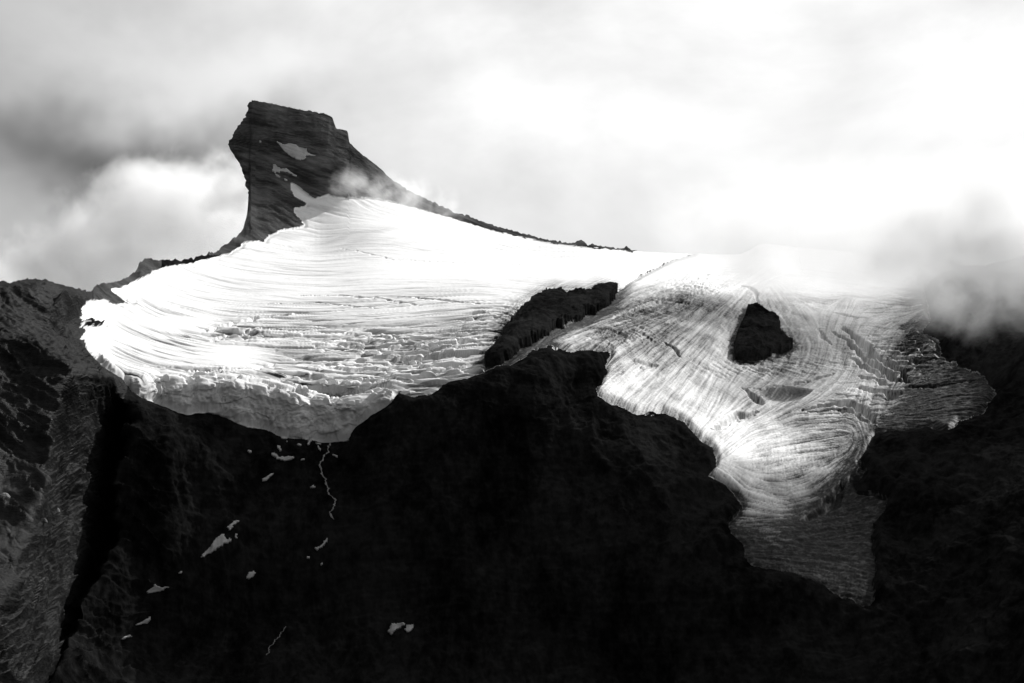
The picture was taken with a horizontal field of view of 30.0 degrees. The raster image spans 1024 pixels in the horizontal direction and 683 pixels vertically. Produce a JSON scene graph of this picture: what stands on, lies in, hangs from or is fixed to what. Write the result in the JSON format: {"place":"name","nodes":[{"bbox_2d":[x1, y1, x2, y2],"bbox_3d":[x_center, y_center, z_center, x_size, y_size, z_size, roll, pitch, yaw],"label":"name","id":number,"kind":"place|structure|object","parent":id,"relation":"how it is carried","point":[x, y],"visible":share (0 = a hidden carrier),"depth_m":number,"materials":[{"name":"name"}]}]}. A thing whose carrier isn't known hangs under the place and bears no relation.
{"place":"outdoors","nodes":[
{"label":"outdoors","id":0,"kind":"place"},
{"bbox_2d":[0,278,126,682],"bbox_3d":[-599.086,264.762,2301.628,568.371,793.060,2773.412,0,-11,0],"label":"rock slope","id":1,"kind":"structure","parent":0,"point":[63,406],"depth_m":1951.79,"materials":[{"name":"black stone"}]},
{"bbox_2d":[0,492,9,497],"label":"boulder","id":2,"kind":"object","parent":1,"relation":"on","point":[5,494],"visible":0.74,"depth_m":1595.02,"materials":[{"name":"grey stone"}]},
{"bbox_2d":[93,100,636,303],"bbox_3d":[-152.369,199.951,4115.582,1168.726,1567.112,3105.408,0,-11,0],"label":"mountain peak","id":3,"kind":"structure","parent":0,"point":[338,164],"depth_m":4294.23,"materials":[{"name":"black stone"}]},
{"bbox_2d":[228,102,254,201],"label":"mountain buttress","id":4,"kind":"structure","parent":3,"relation":"attached to","point":[241,146],"depth_m":4306.98,"materials":[{"name":"black stone"}]},
{"bbox_2d":[272,164,296,175],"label":"snow patch","id":5,"kind":"object","parent":3,"relation":"on","point":[275,169],"visible":1,"depth_m":4251.89,"materials":[{"name":"white snow"}]},
{"bbox_2d":[277,141,314,159],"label":"snow patch","id":6,"kind":"object","parent":3,"relation":"on","point":[295,151],"visible":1,"depth_m":4282.76,"materials":[{"name":"white snow"}]},
{"bbox_2d":[45,254,901,682],"bbox_3d":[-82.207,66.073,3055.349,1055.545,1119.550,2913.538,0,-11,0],"label":"cliff","id":7,"kind":"structure","parent":0,"point":[547,514],"depth_m":2228.57,"materials":[{"name":"black stone"}]},
{"bbox_2d":[135,617,150,625],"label":"snow patch","id":8,"kind":"object","parent":7,"relation":"on","point":[145,621],"visible":1,"depth_m":2110.84,"materials":[{"name":"white snow"}]},
{"bbox_2d":[146,584,168,593],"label":"snow patch","id":9,"kind":"object","parent":7,"relation":"on","point":[155,588],"visible":1,"depth_m":2139.14,"materials":[{"name":"white snow"}]},
{"bbox_2d":[201,534,230,557],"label":"snow patch","id":10,"kind":"object","parent":7,"relation":"on","point":[220,541],"visible":1,"depth_m":2212.49,"materials":[{"name":"white snow"}]},
{"bbox_2d":[227,520,238,530],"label":"snow patch","id":11,"kind":"object","parent":7,"relation":"on","point":[230,527],"visible":1,"depth_m":2236.33,"materials":[{"name":"white snow"}]},
{"bbox_2d":[246,571,255,578],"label":"snow patch","id":12,"kind":"object","parent":7,"relation":"on","point":[249,575],"visible":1,"depth_m":2223.68,"materials":[{"name":"white snow"}]},
{"bbox_2d":[262,473,273,481],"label":"snow patch","id":13,"kind":"object","parent":7,"relation":"on","point":[267,477],"visible":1,"depth_m":2315.92,"materials":[{"name":"white snow"}]},
{"bbox_2d":[271,453,293,460],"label":"snow patch","id":14,"kind":"object","parent":7,"relation":"on","point":[286,458],"visible":1,"depth_m":2342.01,"materials":[{"name":"white snow"}]},
{"bbox_2d":[315,538,327,550],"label":"snow patch","id":15,"kind":"object","parent":7,"relation":"on","point":[321,546],"visible":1,"depth_m":2266.15,"materials":[{"name":"white snow"}]},
{"bbox_2d":[319,443,335,518],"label":"stream","id":16,"kind":"structure","parent":7,"relation":"on","point":[320,467],"depth_m":2325.65,"materials":[{"name":"white liquid"}]},
{"bbox_2d":[79,182,693,442],"bbox_3d":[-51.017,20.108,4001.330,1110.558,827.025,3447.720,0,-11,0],"label":"glacier","id":17,"kind":"object","parent":7,"relation":"on","point":[333,318],"visible":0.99,"depth_m":2999.49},
{"bbox_2d":[290,431,302,438],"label":"snow patch","id":18,"kind":"object","parent":17,"relation":"on","point":[299,435],"visible":1,"depth_m":2373.18,"materials":[{"name":"grey snow"}]},
{"bbox_2d":[388,622,404,634],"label":"snow patch","id":19,"kind":"object","parent":7,"relation":"on","point":[393,628],"visible":1,"depth_m":2205.01,"materials":[{"name":"white snow"}]},
{"bbox_2d":[404,624,412,632],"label":"snow patch","id":20,"kind":"object","parent":7,"relation":"on","point":[408,628],"visible":1,"depth_m":2202.15,"materials":[{"name":"white snow"}]},
{"bbox_2d":[483,244,995,605],"bbox_3d":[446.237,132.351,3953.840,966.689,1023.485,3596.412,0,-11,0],"label":"glacier","id":21,"kind":"object","parent":7,"relation":"on","point":[787,436],"visible":0.99,"depth_m":2787.86,"materials":[{"name":"white ice"}]},
{"bbox_2d":[484,282,617,366],"bbox_3d":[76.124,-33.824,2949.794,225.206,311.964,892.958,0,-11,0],"label":"rock outcrop","id":22,"kind":"object","parent":21,"relation":"on","point":[539,315],"visible":1,"depth_m":2928.44,"materials":[{"name":"black stone"}]},
{"bbox_2d":[734,302,792,360],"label":"rock outcrop","id":23,"kind":"object","parent":21,"relation":"on","point":[761,335],"visible":1,"depth_m":3074.26,"materials":[{"name":"black stone"}]},
{"bbox_2d":[0,0,1023,291],"label":"sky","id":24,"kind":"structure","parent":0,"point":[884,128],"materials":[{"name":"white"}]},
{"bbox_2d":[858,256,1023,682],"bbox_3d":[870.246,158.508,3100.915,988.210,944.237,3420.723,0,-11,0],"label":"mountainside","id":25,"kind":"structure","parent":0,"point":[947,534],"depth_m":2235.32,"materials":[{"name":"black stone"}]}
]}

